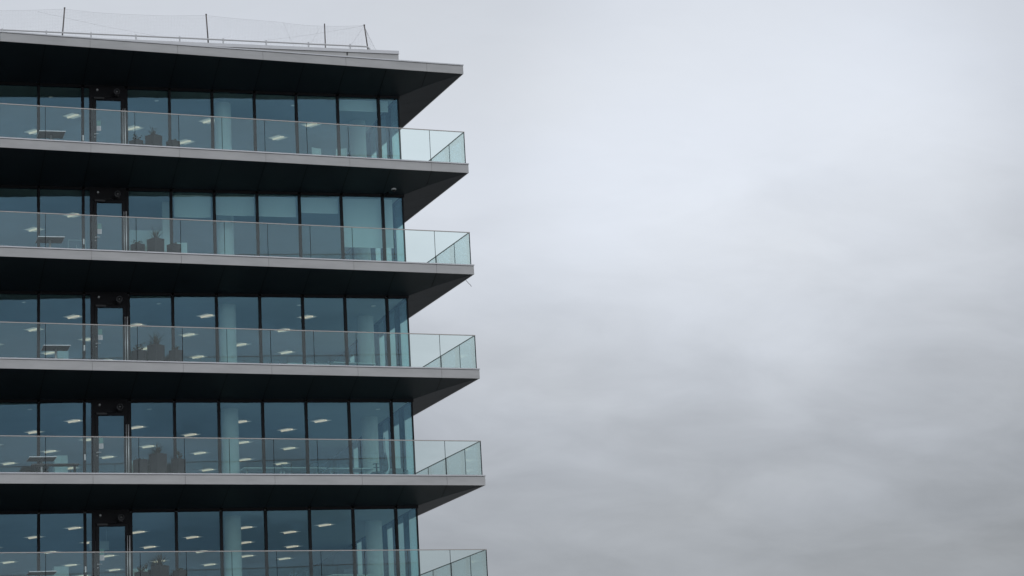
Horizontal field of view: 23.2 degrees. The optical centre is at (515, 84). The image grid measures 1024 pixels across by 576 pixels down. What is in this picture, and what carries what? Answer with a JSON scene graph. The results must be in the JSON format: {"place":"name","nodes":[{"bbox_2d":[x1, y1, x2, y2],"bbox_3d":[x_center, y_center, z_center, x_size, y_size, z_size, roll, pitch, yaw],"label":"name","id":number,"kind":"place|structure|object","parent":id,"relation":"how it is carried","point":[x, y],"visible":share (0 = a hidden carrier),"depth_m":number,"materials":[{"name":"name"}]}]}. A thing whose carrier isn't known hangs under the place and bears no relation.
{"place":"outdoors","nodes":[
{"label":"outdoors","id":0,"kind":"place"},
{"bbox_2d":[57,351,68,358],"bbox_3d":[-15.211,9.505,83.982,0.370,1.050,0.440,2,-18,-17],"label":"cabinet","id":1,"kind":"object","parent":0,"point":[62,354],"visible":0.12,"depth_m":83.91,"materials":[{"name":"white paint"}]},
{"bbox_2d":[129,202,169,251],"bbox_3d":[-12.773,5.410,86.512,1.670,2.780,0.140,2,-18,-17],"label":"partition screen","id":2,"kind":"object","parent":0,"point":[143,236],"visible":0.32,"depth_m":86.63,"materials":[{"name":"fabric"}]},
{"bbox_2d":[382,437,388,473],"bbox_3d":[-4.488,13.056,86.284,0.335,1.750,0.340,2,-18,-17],"label":"folded parasol","id":3,"kind":"object","parent":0,"point":[385,465],"visible":0.67,"depth_m":86.21,"materials":[{"name":"grey fabric"}]},
{"bbox_2d":[0,0,1023,575],"label":"sky","id":4,"kind":"structure","parent":0,"point":[745,297],"materials":[{"name":"grey"}]},
{"bbox_3d":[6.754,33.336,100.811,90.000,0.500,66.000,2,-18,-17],"label":"pavement","id":5,"kind":"structure","parent":0,"visible":0},
{"bbox_2d":[0,28,487,575],"bbox_3d":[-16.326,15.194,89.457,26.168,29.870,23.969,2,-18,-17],"label":"office building","id":6,"kind":"structure","parent":5,"relation":"on","point":[254,280],"depth_m":86.17,"materials":[{"name":"metal"}]},
{"bbox_2d":[0,82,39,138],"bbox_3d":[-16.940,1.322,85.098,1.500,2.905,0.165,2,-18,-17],"label":"window","id":7,"kind":"structure","parent":6,"relation":"in","point":[1,83],"depth_m":85.45,"materials":[{"name":"black"}]},
{"bbox_2d":[0,185,39,246],"bbox_3d":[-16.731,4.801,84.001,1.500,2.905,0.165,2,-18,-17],"label":"window","id":8,"kind":"structure","parent":6,"relation":"in","point":[1,186],"depth_m":84.33,"materials":[{"name":"black"}]},
{"bbox_2d":[0,291,39,357],"bbox_3d":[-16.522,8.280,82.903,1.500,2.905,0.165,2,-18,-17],"label":"window","id":9,"kind":"structure","parent":6,"relation":"in","point":[1,292],"depth_m":83.23,"materials":[{"name":"black"}]},
{"bbox_2d":[0,400,39,470],"bbox_3d":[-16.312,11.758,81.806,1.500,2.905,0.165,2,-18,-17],"label":"window","id":10,"kind":"structure","parent":6,"relation":"in","point":[1,401],"depth_m":82.12,"materials":[{"name":"black"}]},
{"bbox_2d":[0,511,39,575],"bbox_3d":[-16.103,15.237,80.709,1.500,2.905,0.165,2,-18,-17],"label":"window","id":11,"kind":"structure","parent":6,"relation":"in","point":[1,512],"depth_m":81.04,"materials":[{"name":"black"}]},
{"bbox_2d":[26,456,56,471],"bbox_3d":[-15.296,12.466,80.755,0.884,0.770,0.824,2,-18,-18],"label":"balcony table","id":12,"kind":"object","parent":6,"relation":"on","point":[41,459],"visible":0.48,"depth_m":80.75,"materials":[{"name":"silver metal"}]},
{"bbox_2d":[26,571,56,575],"bbox_3d":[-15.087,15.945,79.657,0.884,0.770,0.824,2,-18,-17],"label":"balcony table","id":13,"kind":"object","parent":6,"relation":"on","point":[41,573],"visible":1,"depth_m":79.62,"materials":[{"name":"silver metal"}]},
{"bbox_2d":[35,236,64,247],"bbox_3d":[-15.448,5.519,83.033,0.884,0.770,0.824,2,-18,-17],"label":"balcony table","id":14,"kind":"object","parent":6,"relation":"on","point":[51,239],"visible":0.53,"depth_m":83.05,"materials":[{"name":"silver metal"}]},
{"bbox_2d":[37,130,65,139],"bbox_3d":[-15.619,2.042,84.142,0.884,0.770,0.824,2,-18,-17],"label":"balcony table","id":15,"kind":"object","parent":6,"relation":"on","point":[51,135],"visible":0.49,"depth_m":84.18,"materials":[{"name":"grey"}]},
{"bbox_2d":[31,463,78,472],"bbox_3d":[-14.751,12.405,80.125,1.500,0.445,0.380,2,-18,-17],"label":"bench","id":16,"kind":"object","parent":6,"relation":"on","point":[74,465],"visible":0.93,"depth_m":80.15,"materials":[{"name":"black"}]},
{"bbox_2d":[41,345,70,358],"bbox_3d":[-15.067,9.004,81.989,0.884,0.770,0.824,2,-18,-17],"label":"balcony table","id":17,"kind":"object","parent":6,"relation":"on","point":[55,348],"visible":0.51,"depth_m":82.02,"materials":[{"name":"silver metal"}]},
{"bbox_2d":[53,455,67,472],"bbox_3d":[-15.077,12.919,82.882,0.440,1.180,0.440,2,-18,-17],"label":"cabinet","id":18,"kind":"object","parent":6,"relation":"on","point":[59,459],"visible":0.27,"depth_m":82.80,"materials":[{"name":"white paint"}]},
{"bbox_2d":[52,566,68,575],"bbox_3d":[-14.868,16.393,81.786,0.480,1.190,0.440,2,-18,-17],"label":"cabinet","id":19,"kind":"object","parent":6,"relation":"on","point":[62,570],"visible":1,"depth_m":81.75,"materials":[{"name":"white paint"}]},
{"bbox_2d":[40,83,83,140],"bbox_3d":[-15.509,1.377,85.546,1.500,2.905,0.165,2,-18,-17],"label":"window","id":20,"kind":"structure","parent":6,"relation":"in","point":[41,84],"depth_m":85.87,"materials":[{"name":"black"}]},
{"bbox_2d":[40,186,84,248],"bbox_3d":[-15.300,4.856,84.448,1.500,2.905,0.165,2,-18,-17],"label":"window","id":21,"kind":"structure","parent":6,"relation":"in","point":[41,187],"depth_m":84.77,"materials":[{"name":"black"}]},
{"bbox_2d":[40,291,85,358],"bbox_3d":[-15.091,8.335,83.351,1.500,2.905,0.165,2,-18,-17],"label":"window","id":22,"kind":"structure","parent":6,"relation":"in","point":[41,292],"depth_m":83.64,"materials":[{"name":"black"}]},
{"bbox_2d":[40,400,85,472],"bbox_3d":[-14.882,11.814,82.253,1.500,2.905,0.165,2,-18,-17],"label":"window","id":23,"kind":"structure","parent":6,"relation":"in","point":[41,401],"depth_m":82.54,"materials":[{"name":"black"}]},
{"bbox_2d":[40,510,86,575],"bbox_3d":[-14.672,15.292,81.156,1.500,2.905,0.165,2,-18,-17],"label":"window","id":24,"kind":"structure","parent":6,"relation":"in","point":[60,511],"depth_m":81.48,"materials":[{"name":"black"}]},
{"bbox_2d":[89,533,108,549],"bbox_3d":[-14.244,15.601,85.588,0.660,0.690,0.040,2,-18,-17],"label":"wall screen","id":25,"kind":"object","parent":6,"relation":"hanging from","point":[104,545],"depth_m":85.56,"materials":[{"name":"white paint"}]},
{"bbox_2d":[82,85,127,143],"bbox_3d":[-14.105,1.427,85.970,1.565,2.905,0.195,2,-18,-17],"label":"window","id":26,"kind":"structure","parent":6,"relation":"in","point":[85,86],"depth_m":86.29,"materials":[{"name":"black"}]},
{"bbox_2d":[83,187,128,250],"bbox_3d":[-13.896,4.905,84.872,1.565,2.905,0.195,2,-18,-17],"label":"window","id":27,"kind":"structure","parent":6,"relation":"in","point":[86,188],"depth_m":85.20,"materials":[{"name":"black"}]},
{"bbox_2d":[89,87,125,143],"bbox_3d":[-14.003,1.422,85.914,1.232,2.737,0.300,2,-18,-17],"label":"door","id":28,"kind":"structure","parent":6,"relation":"in","point":[103,94],"depth_m":86.10,"materials":[{"name":"black"}]},
{"bbox_2d":[84,292,130,359],"bbox_3d":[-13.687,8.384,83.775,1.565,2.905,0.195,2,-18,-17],"label":"window","id":29,"kind":"structure","parent":6,"relation":"in","point":[86,293],"depth_m":84.09,"materials":[{"name":"black"}]},
{"bbox_2d":[89,190,126,250],"bbox_3d":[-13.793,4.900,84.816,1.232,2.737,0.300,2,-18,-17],"label":"door","id":30,"kind":"structure","parent":6,"relation":"in","point":[104,196],"depth_m":84.99,"materials":[{"name":"black metal"}]},
{"bbox_2d":[84,399,131,472],"bbox_3d":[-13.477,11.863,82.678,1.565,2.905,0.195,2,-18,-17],"label":"window","id":31,"kind":"structure","parent":6,"relation":"in","point":[115,400],"depth_m":82.92,"materials":[{"name":"black"}]},
{"bbox_2d":[90,295,127,359],"bbox_3d":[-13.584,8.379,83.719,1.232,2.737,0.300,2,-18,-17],"label":"door","id":32,"kind":"structure","parent":6,"relation":"in","point":[105,301],"depth_m":83.86,"materials":[{"name":"black metal"}]},
{"bbox_2d":[85,510,132,575],"bbox_3d":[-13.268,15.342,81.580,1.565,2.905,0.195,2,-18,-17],"label":"window","id":33,"kind":"structure","parent":6,"relation":"in","point":[87,511],"depth_m":81.89,"materials":[{"name":"black"}]},
{"bbox_2d":[91,402,129,472],"bbox_3d":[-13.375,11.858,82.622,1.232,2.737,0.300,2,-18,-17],"label":"door","id":34,"kind":"structure","parent":6,"relation":"in","point":[107,408],"depth_m":82.74,"materials":[{"name":"black metal"}]},
{"bbox_2d":[92,512,130,575],"bbox_3d":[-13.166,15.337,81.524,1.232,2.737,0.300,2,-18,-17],"label":"door","id":35,"kind":"structure","parent":6,"relation":"in","point":[107,519],"depth_m":81.70,"materials":[{"name":"black metal"}]},
{"bbox_2d":[129,134,142,144],"bbox_3d":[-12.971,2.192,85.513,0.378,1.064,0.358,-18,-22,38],"label":"planter","id":36,"kind":"object","parent":6,"relation":"on","point":[136,141],"visible":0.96,"depth_m":85.47,"materials":[{"name":"ceramic"}]},
{"bbox_2d":[130,240,144,250],"bbox_3d":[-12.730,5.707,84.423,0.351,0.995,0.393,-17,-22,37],"label":"planter","id":37,"kind":"object","parent":6,"relation":"on","point":[140,247],"visible":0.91,"depth_m":84.36,"materials":[{"name":"ceramic"}]},
{"bbox_2d":[132,343,145,360],"bbox_3d":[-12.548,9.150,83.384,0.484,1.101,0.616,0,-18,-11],"label":"planter","id":38,"kind":"object","parent":6,"relation":"on","point":[141,354],"visible":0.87,"depth_m":83.26,"materials":[{"name":"ceramic"}]},
{"bbox_2d":[133,458,147,472],"bbox_3d":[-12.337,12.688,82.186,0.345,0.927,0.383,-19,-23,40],"label":"planter","id":39,"kind":"object","parent":6,"relation":"on","point":[140,465],"visible":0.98,"depth_m":82.13,"materials":[{"name":"ceramic"}]},
{"bbox_2d":[134,561,148,575],"bbox_3d":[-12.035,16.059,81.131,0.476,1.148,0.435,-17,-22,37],"label":"planter","id":40,"kind":"object","parent":6,"relation":"on","point":[143,573],"visible":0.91,"depth_m":81.13,"materials":[{"name":"ceramic"}]},
{"bbox_2d":[127,86,171,140],"bbox_3d":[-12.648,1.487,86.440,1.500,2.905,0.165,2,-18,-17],"label":"window","id":41,"kind":"structure","parent":6,"relation":"in","point":[128,87],"depth_m":86.77,"materials":[{"name":"black"}]},
{"bbox_2d":[128,188,172,243],"bbox_3d":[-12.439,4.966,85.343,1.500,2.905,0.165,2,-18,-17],"label":"window","id":42,"kind":"structure","parent":6,"relation":"in","point":[130,189],"depth_m":85.68,"materials":[{"name":"black"}]},
{"bbox_2d":[129,292,174,349],"bbox_3d":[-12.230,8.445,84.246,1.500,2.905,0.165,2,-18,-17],"label":"window","id":43,"kind":"structure","parent":6,"relation":"in","point":[131,293],"depth_m":84.56,"materials":[{"name":"black"}]},
{"bbox_2d":[141,330,165,360],"bbox_3d":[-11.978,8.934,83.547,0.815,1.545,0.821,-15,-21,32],"label":"planter","id":44,"kind":"object","parent":6,"relation":"on","point":[155,351],"visible":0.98,"depth_m":83.43,"materials":[{"name":"ceramic"}]},
{"bbox_2d":[145,124,161,145],"bbox_3d":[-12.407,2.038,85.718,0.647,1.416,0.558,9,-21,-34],"label":"planter","id":45,"kind":"object","parent":6,"relation":"on","point":[153,138],"visible":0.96,"depth_m":85.64,"materials":[{"name":"ceramic"}]},
{"bbox_2d":[130,399,176,458],"bbox_3d":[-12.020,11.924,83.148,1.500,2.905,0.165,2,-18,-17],"label":"window","id":46,"kind":"structure","parent":6,"relation":"in","point":[132,400],"depth_m":83.45,"materials":[{"name":"black"}]},
{"bbox_2d":[147,226,163,251],"bbox_3d":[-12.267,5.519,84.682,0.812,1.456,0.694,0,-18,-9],"label":"planter","id":47,"kind":"object","parent":6,"relation":"on","point":[155,244],"visible":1,"depth_m":84.55,"materials":[{"name":"ceramic"}]},
{"bbox_2d":[132,509,178,570],"bbox_3d":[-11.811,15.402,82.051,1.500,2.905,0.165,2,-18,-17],"label":"window","id":48,"kind":"structure","parent":6,"relation":"in","point":[133,510],"depth_m":82.36,"materials":[{"name":"black"}]},
{"bbox_2d":[149,443,166,472],"bbox_3d":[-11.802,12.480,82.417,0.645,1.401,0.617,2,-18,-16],"label":"planter","id":49,"kind":"object","parent":6,"relation":"on","point":[157,461],"visible":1,"depth_m":82.32,"materials":[{"name":"ceramic"}]},
{"bbox_2d":[147,550,168,575],"bbox_3d":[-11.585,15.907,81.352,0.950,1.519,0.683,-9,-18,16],"label":"planter","id":50,"kind":"object","parent":6,"relation":"on","point":[159,569],"visible":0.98,"depth_m":81.30,"materials":[{"name":"ceramic"}]},
{"bbox_2d":[166,139,179,146],"bbox_3d":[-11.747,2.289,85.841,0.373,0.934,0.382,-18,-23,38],"label":"planter","id":51,"kind":"object","parent":6,"relation":"on","point":[175,143],"visible":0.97,"depth_m":85.83,"materials":[{"name":"ceramic"}]},
{"bbox_2d":[167,242,180,252],"bbox_3d":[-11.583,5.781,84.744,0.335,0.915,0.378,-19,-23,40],"label":"planter","id":52,"kind":"object","parent":6,"relation":"on","point":[174,247],"visible":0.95,"depth_m":84.71,"materials":[{"name":"ceramic"}]},
{"bbox_2d":[169,346,182,360],"bbox_3d":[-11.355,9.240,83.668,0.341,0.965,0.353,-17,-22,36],"label":"planter","id":53,"kind":"object","parent":6,"relation":"on","point":[175,354],"visible":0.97,"depth_m":83.61,"materials":[{"name":"ceramic"}]},
{"bbox_2d":[171,450,185,472],"bbox_3d":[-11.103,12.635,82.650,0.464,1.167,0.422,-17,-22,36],"label":"planter","id":54,"kind":"object","parent":6,"relation":"on","point":[177,465],"visible":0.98,"depth_m":82.51,"materials":[{"name":"ceramic"}]},
{"bbox_2d":[173,568,185,575],"bbox_3d":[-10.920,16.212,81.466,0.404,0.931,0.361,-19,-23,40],"label":"planter","id":55,"kind":"object","parent":6,"relation":"on","point":[180,572],"visible":0.99,"depth_m":81.44,"materials":[{"name":"ceramic"}]},
{"bbox_2d":[174,195,210,217],"bbox_3d":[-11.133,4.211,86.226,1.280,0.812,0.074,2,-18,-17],"label":"roller blind","id":56,"kind":"object","parent":6,"relation":"hanging from","point":[192,206],"visible":1,"depth_m":86.20,"materials":[{"name":"fabric"}]},
{"bbox_2d":[170,88,214,148],"bbox_3d":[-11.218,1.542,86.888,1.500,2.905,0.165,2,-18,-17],"label":"window","id":57,"kind":"structure","parent":6,"relation":"in","point":[172,89],"depth_m":87.20,"materials":[{"name":"black"}]},
{"bbox_2d":[172,189,216,253],"bbox_3d":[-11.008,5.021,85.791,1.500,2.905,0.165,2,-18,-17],"label":"window","id":58,"kind":"structure","parent":6,"relation":"in","point":[173,190],"depth_m":86.08,"materials":[{"name":"black"}]},
{"bbox_2d":[173,293,218,361],"bbox_3d":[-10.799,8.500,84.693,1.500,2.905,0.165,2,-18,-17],"label":"window","id":59,"kind":"structure","parent":6,"relation":"in","point":[175,294],"depth_m":84.99,"materials":[{"name":"black"}]},
{"bbox_2d":[175,399,221,472],"bbox_3d":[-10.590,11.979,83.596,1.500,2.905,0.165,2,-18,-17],"label":"window","id":60,"kind":"structure","parent":6,"relation":"in","point":[177,400],"depth_m":83.88,"materials":[{"name":"black"}]},
{"bbox_2d":[177,508,223,575],"bbox_3d":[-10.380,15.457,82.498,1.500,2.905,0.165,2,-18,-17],"label":"window","id":61,"kind":"structure","parent":6,"relation":"in","point":[203,509],"depth_m":82.80,"materials":[{"name":"black"}]},
{"bbox_2d":[205,14,208,42],"bbox_3d":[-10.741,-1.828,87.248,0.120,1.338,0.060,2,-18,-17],"label":"net post","id":62,"kind":"object","parent":6,"relation":"on","point":[207,28],"visible":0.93,"depth_m":87.28,"materials":[{"name":"grey"}]},
{"bbox_2d":[0,9,375,49],"bbox_3d":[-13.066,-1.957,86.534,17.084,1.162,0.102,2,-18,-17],"label":"bird net","id":63,"kind":"object","parent":62,"relation":"hanging from","point":[185,27],"visible":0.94,"depth_m":87.04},
{"bbox_2d":[216,196,253,215],"bbox_3d":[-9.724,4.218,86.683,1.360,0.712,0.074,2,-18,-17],"label":"roller blind","id":64,"kind":"object","parent":6,"relation":"hanging from","point":[234,205],"visible":1,"depth_m":86.66,"materials":[{"name":"fabric"}]},
{"bbox_2d":[213,89,256,150],"bbox_3d":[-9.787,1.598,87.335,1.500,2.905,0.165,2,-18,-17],"label":"window","id":65,"kind":"structure","parent":6,"relation":"in","point":[214,90],"depth_m":87.65,"materials":[{"name":"black"}]},
{"bbox_2d":[215,190,259,255],"bbox_3d":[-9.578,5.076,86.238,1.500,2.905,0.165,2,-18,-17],"label":"window","id":66,"kind":"structure","parent":6,"relation":"in","point":[216,191],"depth_m":86.52,"materials":[{"name":"black"}]},
{"bbox_2d":[217,293,262,362],"bbox_3d":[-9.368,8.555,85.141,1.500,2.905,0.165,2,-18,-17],"label":"window","id":67,"kind":"structure","parent":6,"relation":"in","point":[218,294],"depth_m":85.41,"materials":[{"name":"black"}]},
{"bbox_2d":[219,399,265,473],"bbox_3d":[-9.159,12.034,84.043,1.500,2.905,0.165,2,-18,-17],"label":"window","id":68,"kind":"structure","parent":6,"relation":"in","point":[221,400],"depth_m":84.33,"materials":[{"name":"black"}]},
{"bbox_2d":[222,508,268,575],"bbox_3d":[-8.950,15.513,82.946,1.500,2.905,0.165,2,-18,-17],"label":"window","id":69,"kind":"structure","parent":6,"relation":"in","point":[223,509],"depth_m":83.23,"materials":[{"name":"black"}]},
{"bbox_2d":[240,467,287,473],"bbox_3d":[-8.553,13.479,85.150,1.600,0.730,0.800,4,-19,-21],"label":"desk","id":70,"kind":"object","parent":6,"relation":"on","point":[254,469],"visible":0.68,"depth_m":85.07,"materials":[{"name":"white paint"}]},
{"bbox_2d":[258,197,295,216],"bbox_3d":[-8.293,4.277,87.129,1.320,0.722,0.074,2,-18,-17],"label":"roller blind","id":71,"kind":"object","parent":6,"relation":"hanging from","point":[277,206],"visible":1,"depth_m":87.11,"materials":[{"name":"fabric"}]},
{"bbox_2d":[255,91,298,153],"bbox_3d":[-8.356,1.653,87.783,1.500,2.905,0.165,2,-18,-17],"label":"window","id":72,"kind":"structure","parent":6,"relation":"in","point":[257,92],"depth_m":88.08,"materials":[{"name":"black"}]},
{"bbox_2d":[257,191,302,257],"bbox_3d":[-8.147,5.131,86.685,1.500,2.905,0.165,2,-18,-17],"label":"window","id":73,"kind":"structure","parent":6,"relation":"in","point":[259,192],"depth_m":86.97,"materials":[{"name":"black"}]},
{"bbox_2d":[260,294,305,363],"bbox_3d":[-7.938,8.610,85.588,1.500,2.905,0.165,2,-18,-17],"label":"window","id":74,"kind":"structure","parent":6,"relation":"in","point":[262,295],"depth_m":85.89,"materials":[{"name":"black"}]},
{"bbox_2d":[263,399,309,473],"bbox_3d":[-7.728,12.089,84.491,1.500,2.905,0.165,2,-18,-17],"label":"window","id":75,"kind":"structure","parent":6,"relation":"in","point":[265,400],"depth_m":84.77,"materials":[{"name":"black"}]},
{"bbox_2d":[266,507,312,575],"bbox_3d":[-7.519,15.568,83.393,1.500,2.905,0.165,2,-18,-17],"label":"window","id":76,"kind":"structure","parent":6,"relation":"in","point":[275,508],"depth_m":83.70,"materials":[{"name":"black"}]},
{"bbox_2d":[279,467,325,473],"bbox_3d":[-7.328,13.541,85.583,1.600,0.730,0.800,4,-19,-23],"label":"desk","id":77,"kind":"object","parent":6,"relation":"on","point":[317,470],"visible":0.59,"depth_m":85.59,"materials":[{"name":"white paint"}]},
{"bbox_2d":[296,92,340,155],"bbox_3d":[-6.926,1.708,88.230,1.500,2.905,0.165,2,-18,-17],"label":"window","id":78,"kind":"structure","parent":6,"relation":"in","point":[298,94],"depth_m":88.53,"materials":[{"name":"black"}]},
{"bbox_2d":[301,198,337,213],"bbox_3d":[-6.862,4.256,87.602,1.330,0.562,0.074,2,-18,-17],"label":"roller blind","id":79,"kind":"object","parent":6,"relation":"attached to","point":[321,205],"visible":1,"depth_m":87.58,"materials":[{"name":"fabric"}]},
{"bbox_2d":[300,192,344,258],"bbox_3d":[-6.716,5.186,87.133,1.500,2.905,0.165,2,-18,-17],"label":"window","id":80,"kind":"structure","parent":6,"relation":"in","point":[301,193],"depth_m":87.41,"materials":[{"name":"black"}]},
{"bbox_2d":[303,294,348,364],"bbox_3d":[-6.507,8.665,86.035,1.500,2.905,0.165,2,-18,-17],"label":"window","id":81,"kind":"structure","parent":6,"relation":"in","point":[305,295],"depth_m":86.31,"materials":[{"name":"black"}]},
{"bbox_2d":[306,399,352,473],"bbox_3d":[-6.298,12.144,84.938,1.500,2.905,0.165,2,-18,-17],"label":"window","id":82,"kind":"structure","parent":6,"relation":"in","point":[308,400],"depth_m":85.22,"materials":[{"name":"black metal"}]},
{"bbox_2d":[310,506,356,575],"bbox_3d":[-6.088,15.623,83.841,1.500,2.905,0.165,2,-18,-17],"label":"window","id":83,"kind":"structure","parent":6,"relation":"in","point":[346,507],"depth_m":84.13,"materials":[{"name":"black"}]},
{"bbox_2d":[322,468,372,473],"bbox_3d":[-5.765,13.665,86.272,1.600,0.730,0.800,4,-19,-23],"label":"desk","id":84,"kind":"object","parent":6,"relation":"on","point":[355,470],"visible":0.69,"depth_m":86.28,"materials":[{"name":"white paint"}]},
{"bbox_2d":[329,362,375,365],"bbox_3d":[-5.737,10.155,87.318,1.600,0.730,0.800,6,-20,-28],"label":"desk","id":85,"kind":"object","parent":6,"relation":"on","point":[352,363],"visible":0.39,"depth_m":87.16,"materials":[{"name":"white paint"}]},
{"bbox_2d":[354,339,358,362],"bbox_3d":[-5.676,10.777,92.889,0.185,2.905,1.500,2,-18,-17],"label":"side window","id":86,"kind":"structure","parent":6,"relation":"in","point":[356,356],"depth_m":93.76,"materials":[{"name":"teal"}]},
{"bbox_2d":[338,94,381,157],"bbox_3d":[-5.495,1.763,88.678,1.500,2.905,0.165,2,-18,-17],"label":"window","id":87,"kind":"structure","parent":6,"relation":"in","point":[340,95],"depth_m":88.96,"materials":[{"name":"black"}]},
{"bbox_2d":[358,436,362,473],"bbox_3d":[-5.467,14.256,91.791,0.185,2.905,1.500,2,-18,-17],"label":"side window","id":88,"kind":"structure","parent":6,"relation":"in","point":[360,458],"depth_m":92.60,"materials":[{"name":"teal"}]},
{"bbox_2d":[339,100,387,111],"bbox_3d":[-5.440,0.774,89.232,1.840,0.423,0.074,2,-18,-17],"label":"roller blind","id":89,"kind":"object","parent":6,"relation":"attached to","point":[358,105],"visible":1,"depth_m":89.20,"materials":[{"name":"fabric"}]},
{"bbox_2d":[341,193,386,260],"bbox_3d":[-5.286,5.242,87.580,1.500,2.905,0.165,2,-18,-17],"label":"window","id":90,"kind":"structure","parent":6,"relation":"in","point":[343,194],"depth_m":87.86,"materials":[{"name":"black"}]},
{"bbox_2d":[361,536,366,574],"bbox_3d":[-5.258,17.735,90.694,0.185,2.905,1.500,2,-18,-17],"label":"side window","id":91,"kind":"structure","parent":6,"relation":"in","point":[363,540],"depth_m":91.48,"materials":[{"name":"teal"}]},
{"bbox_2d":[345,295,390,365],"bbox_3d":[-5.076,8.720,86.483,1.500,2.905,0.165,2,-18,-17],"label":"window","id":92,"kind":"structure","parent":6,"relation":"in","point":[347,296],"depth_m":86.78,"materials":[{"name":"black"}]},
{"bbox_2d":[343,199,393,247],"bbox_3d":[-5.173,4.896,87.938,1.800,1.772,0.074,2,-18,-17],"label":"roller blind","id":93,"kind":"object","parent":6,"relation":"attached to","point":[361,212],"visible":1,"depth_m":87.90,"materials":[{"name":"fabric"}]},
{"bbox_2d":[366,120,376,157],"bbox_3d":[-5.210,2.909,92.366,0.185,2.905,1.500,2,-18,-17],"label":"side window","id":94,"kind":"structure","parent":6,"relation":"in","point":[368,135],"depth_m":93.21,"materials":[{"name":"teal"}]},
{"bbox_2d":[349,399,395,473],"bbox_3d":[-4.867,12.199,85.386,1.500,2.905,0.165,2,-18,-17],"label":"window","id":95,"kind":"structure","parent":6,"relation":"in","point":[351,400],"depth_m":85.66,"materials":[{"name":"black metal"}]},
{"bbox_2d":[353,506,399,575],"bbox_3d":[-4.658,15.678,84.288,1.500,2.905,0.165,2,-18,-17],"label":"window","id":96,"kind":"structure","parent":6,"relation":"in","point":[355,507],"depth_m":84.56,"materials":[{"name":"black"}]},
{"bbox_2d":[374,315,384,365],"bbox_3d":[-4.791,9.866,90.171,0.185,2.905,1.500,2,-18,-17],"label":"side window","id":97,"kind":"structure","parent":6,"relation":"in","point":[376,327],"depth_m":90.94,"materials":[{"name":"teal"}]},
{"bbox_2d":[375,112,384,157],"bbox_3d":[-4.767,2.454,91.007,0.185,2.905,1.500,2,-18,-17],"label":"side window","id":98,"kind":"structure","parent":6,"relation":"in","point":[382,115],"depth_m":91.73,"materials":[{"name":"teal"}]},
{"bbox_2d":[378,416,388,473],"bbox_3d":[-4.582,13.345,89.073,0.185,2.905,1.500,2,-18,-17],"label":"side window","id":99,"kind":"structure","parent":6,"relation":"in","point":[380,427],"depth_m":89.84,"materials":[{"name":"teal"}]},
{"bbox_2d":[382,521,391,575],"bbox_3d":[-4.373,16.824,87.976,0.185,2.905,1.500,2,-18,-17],"label":"side window","id":100,"kind":"structure","parent":6,"relation":"in","point":[384,529],"depth_m":88.70,"materials":[{"name":"teal"}]},
{"bbox_2d":[383,306,395,365],"bbox_3d":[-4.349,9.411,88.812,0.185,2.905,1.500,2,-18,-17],"label":"side window","id":101,"kind":"structure","parent":6,"relation":"in","point":[392,310],"depth_m":89.47,"materials":[{"name":"teal"}]},
{"bbox_2d":[379,95,401,158],"bbox_3d":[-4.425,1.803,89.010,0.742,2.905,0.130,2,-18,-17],"label":"window","id":102,"kind":"structure","parent":6,"relation":"in","point":[380,96],"depth_m":89.28,"materials":[{"name":"black"}]},
{"bbox_2d":[385,99,396,158],"bbox_3d":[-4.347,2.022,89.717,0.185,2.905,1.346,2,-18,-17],"label":"side window","id":103,"kind":"structure","parent":6,"relation":"in","point":[388,114],"depth_m":90.35,"materials":[{"name":"teal"}]},
{"bbox_2d":[388,408,399,467],"bbox_3d":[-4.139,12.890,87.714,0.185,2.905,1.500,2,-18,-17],"label":"side window","id":104,"kind":"structure","parent":6,"relation":"in","point":[396,412],"depth_m":88.38,"materials":[{"name":"teal"}]},
{"bbox_2d":[383,194,405,261],"bbox_3d":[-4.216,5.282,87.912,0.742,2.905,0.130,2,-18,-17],"label":"window","id":105,"kind":"structure","parent":6,"relation":"in","point":[384,195],"depth_m":88.21,"materials":[{"name":"black"}]},
{"bbox_2d":[391,198,401,260],"bbox_3d":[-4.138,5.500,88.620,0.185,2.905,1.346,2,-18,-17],"label":"side window","id":106,"kind":"structure","parent":6,"relation":"in","point":[398,200],"depth_m":89.18,"materials":[{"name":"black"}]},
{"bbox_2d":[392,513,404,575],"bbox_3d":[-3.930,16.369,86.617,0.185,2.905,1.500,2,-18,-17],"label":"side window","id":107,"kind":"structure","parent":6,"relation":"in","point":[393,528],"depth_m":87.31,"materials":[{"name":"teal"}]},
{"bbox_2d":[387,295,410,366],"bbox_3d":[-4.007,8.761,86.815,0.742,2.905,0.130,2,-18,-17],"label":"window","id":108,"kind":"structure","parent":6,"relation":"in","point":[389,296],"depth_m":87.07,"materials":[{"name":"black"}]},
{"bbox_2d":[394,299,405,365],"bbox_3d":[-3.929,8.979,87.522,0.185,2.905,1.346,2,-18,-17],"label":"side window","id":109,"kind":"structure","parent":6,"relation":"in","point":[396,309],"depth_m":88.14,"materials":[{"name":"black"}]},
{"bbox_2d":[392,399,415,473],"bbox_3d":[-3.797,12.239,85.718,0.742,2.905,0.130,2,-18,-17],"label":"window","id":110,"kind":"structure","parent":6,"relation":"in","point":[393,400],"depth_m":86.00,"materials":[{"name":"black"}]},
{"bbox_2d":[398,403,410,471],"bbox_3d":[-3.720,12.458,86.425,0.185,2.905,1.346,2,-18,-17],"label":"side window","id":111,"kind":"structure","parent":6,"relation":"in","point":[400,411],"depth_m":87.05,"materials":[{"name":"black"}]},
{"bbox_2d":[396,505,420,575],"bbox_3d":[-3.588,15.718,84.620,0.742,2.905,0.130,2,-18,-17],"label":"window","id":112,"kind":"structure","parent":6,"relation":"in","point":[398,507],"depth_m":84.89,"materials":[{"name":"black"}]},
{"bbox_2d":[403,509,415,575],"bbox_3d":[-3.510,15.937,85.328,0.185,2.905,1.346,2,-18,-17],"label":"side window","id":113,"kind":"structure","parent":6,"relation":"in","point":[405,516],"depth_m":85.95,"materials":[{"name":"black"}]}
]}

